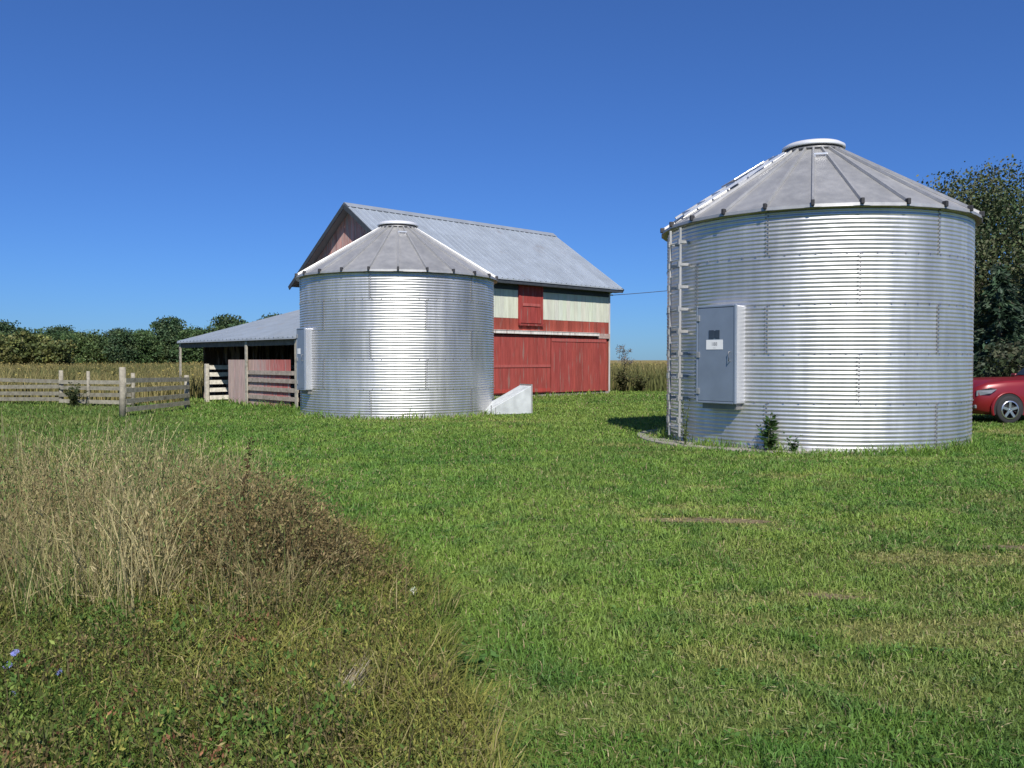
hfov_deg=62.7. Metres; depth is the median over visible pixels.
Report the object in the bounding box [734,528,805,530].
bare soil
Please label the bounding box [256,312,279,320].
field tree
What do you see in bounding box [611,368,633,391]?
shrub
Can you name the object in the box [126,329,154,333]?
field tree
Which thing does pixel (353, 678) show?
straw bunch
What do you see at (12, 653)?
chicory flower
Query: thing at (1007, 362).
bush
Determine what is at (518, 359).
sliding door
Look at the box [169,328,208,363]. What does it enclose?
field tree
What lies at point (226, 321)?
field tree
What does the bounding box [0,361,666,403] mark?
field weeds
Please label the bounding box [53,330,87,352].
field tree
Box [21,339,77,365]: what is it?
field bush
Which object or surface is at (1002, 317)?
spruce tree
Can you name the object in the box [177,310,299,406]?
open shed
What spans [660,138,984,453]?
grain bin
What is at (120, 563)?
dry grass
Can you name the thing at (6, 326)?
field tree
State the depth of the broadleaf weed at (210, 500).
6.04 m
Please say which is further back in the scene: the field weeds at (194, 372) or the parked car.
the field weeds at (194, 372)
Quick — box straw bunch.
[328,647,380,706]
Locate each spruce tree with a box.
[973,262,1023,376]
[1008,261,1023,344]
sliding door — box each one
[494,335,550,394]
[551,338,605,391]
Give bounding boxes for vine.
[681,400,689,444]
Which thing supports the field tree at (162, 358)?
on the ground at (762, 662)
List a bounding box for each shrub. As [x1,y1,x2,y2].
[59,382,87,406]
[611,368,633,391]
[626,375,652,391]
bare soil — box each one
[633,517,772,522]
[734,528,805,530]
[800,593,864,599]
[949,545,1023,549]
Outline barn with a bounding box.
[288,202,623,397]
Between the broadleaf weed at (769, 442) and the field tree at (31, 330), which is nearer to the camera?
the broadleaf weed at (769, 442)
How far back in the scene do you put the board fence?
27.40 m
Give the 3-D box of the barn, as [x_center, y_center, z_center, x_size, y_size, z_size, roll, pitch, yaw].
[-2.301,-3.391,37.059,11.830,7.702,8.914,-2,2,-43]
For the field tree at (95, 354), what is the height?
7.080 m
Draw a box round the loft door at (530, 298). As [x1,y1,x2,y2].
[518,281,543,325]
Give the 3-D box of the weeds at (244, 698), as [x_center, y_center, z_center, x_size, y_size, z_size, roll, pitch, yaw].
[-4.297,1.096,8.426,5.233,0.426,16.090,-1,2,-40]
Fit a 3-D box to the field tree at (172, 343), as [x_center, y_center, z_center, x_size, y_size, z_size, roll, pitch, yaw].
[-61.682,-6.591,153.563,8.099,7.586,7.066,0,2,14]
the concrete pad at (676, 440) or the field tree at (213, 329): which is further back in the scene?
the field tree at (213, 329)
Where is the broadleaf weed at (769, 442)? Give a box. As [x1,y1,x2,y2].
[756,412,778,450]
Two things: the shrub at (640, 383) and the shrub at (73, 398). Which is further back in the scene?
the shrub at (640, 383)
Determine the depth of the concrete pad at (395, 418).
21.50 m
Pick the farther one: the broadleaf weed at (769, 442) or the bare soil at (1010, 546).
the broadleaf weed at (769, 442)
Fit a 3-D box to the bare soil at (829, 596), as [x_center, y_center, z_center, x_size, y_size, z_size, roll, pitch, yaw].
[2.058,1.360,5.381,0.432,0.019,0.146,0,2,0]
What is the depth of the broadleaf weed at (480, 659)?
3.95 m
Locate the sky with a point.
(185, 160)
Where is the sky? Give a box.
[0,0,1023,359]
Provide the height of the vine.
0.841 m
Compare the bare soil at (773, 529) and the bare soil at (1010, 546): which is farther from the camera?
the bare soil at (773, 529)
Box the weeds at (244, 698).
[0,443,590,767]
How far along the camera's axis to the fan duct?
23.38 m
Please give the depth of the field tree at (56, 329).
159.91 m
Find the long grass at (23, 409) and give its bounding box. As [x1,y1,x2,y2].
[0,400,290,506]
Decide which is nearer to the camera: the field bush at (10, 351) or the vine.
the vine
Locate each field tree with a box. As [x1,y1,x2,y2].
[0,319,24,334]
[14,327,44,333]
[42,324,75,337]
[48,331,87,364]
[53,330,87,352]
[66,329,109,364]
[100,327,141,364]
[117,331,164,363]
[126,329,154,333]
[148,315,191,361]
[150,336,168,364]
[156,328,188,363]
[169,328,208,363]
[200,325,235,352]
[205,313,245,331]
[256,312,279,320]
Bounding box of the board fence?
[0,367,189,416]
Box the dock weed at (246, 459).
[237,437,254,504]
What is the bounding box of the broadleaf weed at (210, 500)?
[193,484,224,533]
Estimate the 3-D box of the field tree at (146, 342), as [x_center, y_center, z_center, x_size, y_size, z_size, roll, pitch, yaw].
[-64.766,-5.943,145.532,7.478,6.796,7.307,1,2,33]
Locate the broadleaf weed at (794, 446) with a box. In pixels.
[783,432,801,450]
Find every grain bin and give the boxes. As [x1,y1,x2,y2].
[294,220,498,417]
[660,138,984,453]
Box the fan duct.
[485,384,531,414]
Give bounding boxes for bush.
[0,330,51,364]
[0,334,45,364]
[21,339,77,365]
[974,338,1023,376]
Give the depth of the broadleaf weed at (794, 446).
13.60 m
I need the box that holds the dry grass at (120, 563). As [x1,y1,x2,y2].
[0,402,396,655]
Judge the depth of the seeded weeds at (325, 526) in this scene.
5.18 m
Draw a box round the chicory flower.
[10,649,19,676]
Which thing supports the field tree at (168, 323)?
on the ground at (762, 662)
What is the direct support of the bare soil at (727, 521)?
on the ground at (762, 662)
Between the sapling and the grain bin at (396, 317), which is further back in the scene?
the sapling
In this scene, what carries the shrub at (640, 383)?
on the ground at (762, 662)
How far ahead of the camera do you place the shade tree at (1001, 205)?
30.97 m
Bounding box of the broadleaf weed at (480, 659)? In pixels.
[423,640,499,681]
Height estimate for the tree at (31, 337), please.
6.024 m
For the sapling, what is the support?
on the ground at (762, 662)
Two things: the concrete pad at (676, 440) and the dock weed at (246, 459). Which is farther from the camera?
the concrete pad at (676, 440)
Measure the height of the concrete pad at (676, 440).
0.185 m
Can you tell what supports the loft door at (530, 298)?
in the barn
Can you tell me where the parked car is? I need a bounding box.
[972,368,1023,422]
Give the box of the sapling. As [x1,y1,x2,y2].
[616,344,635,366]
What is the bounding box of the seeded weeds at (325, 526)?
[0,426,433,624]
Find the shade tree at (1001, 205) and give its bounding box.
[916,154,1023,377]
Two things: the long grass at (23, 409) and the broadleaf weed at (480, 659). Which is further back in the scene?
the long grass at (23, 409)
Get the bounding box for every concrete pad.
[304,414,483,419]
[637,428,874,454]
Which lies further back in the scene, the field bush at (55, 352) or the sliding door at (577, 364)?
the field bush at (55, 352)
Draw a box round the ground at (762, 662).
[0,360,1023,767]
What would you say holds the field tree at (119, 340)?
on the ground at (762, 662)
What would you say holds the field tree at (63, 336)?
on the ground at (762, 662)

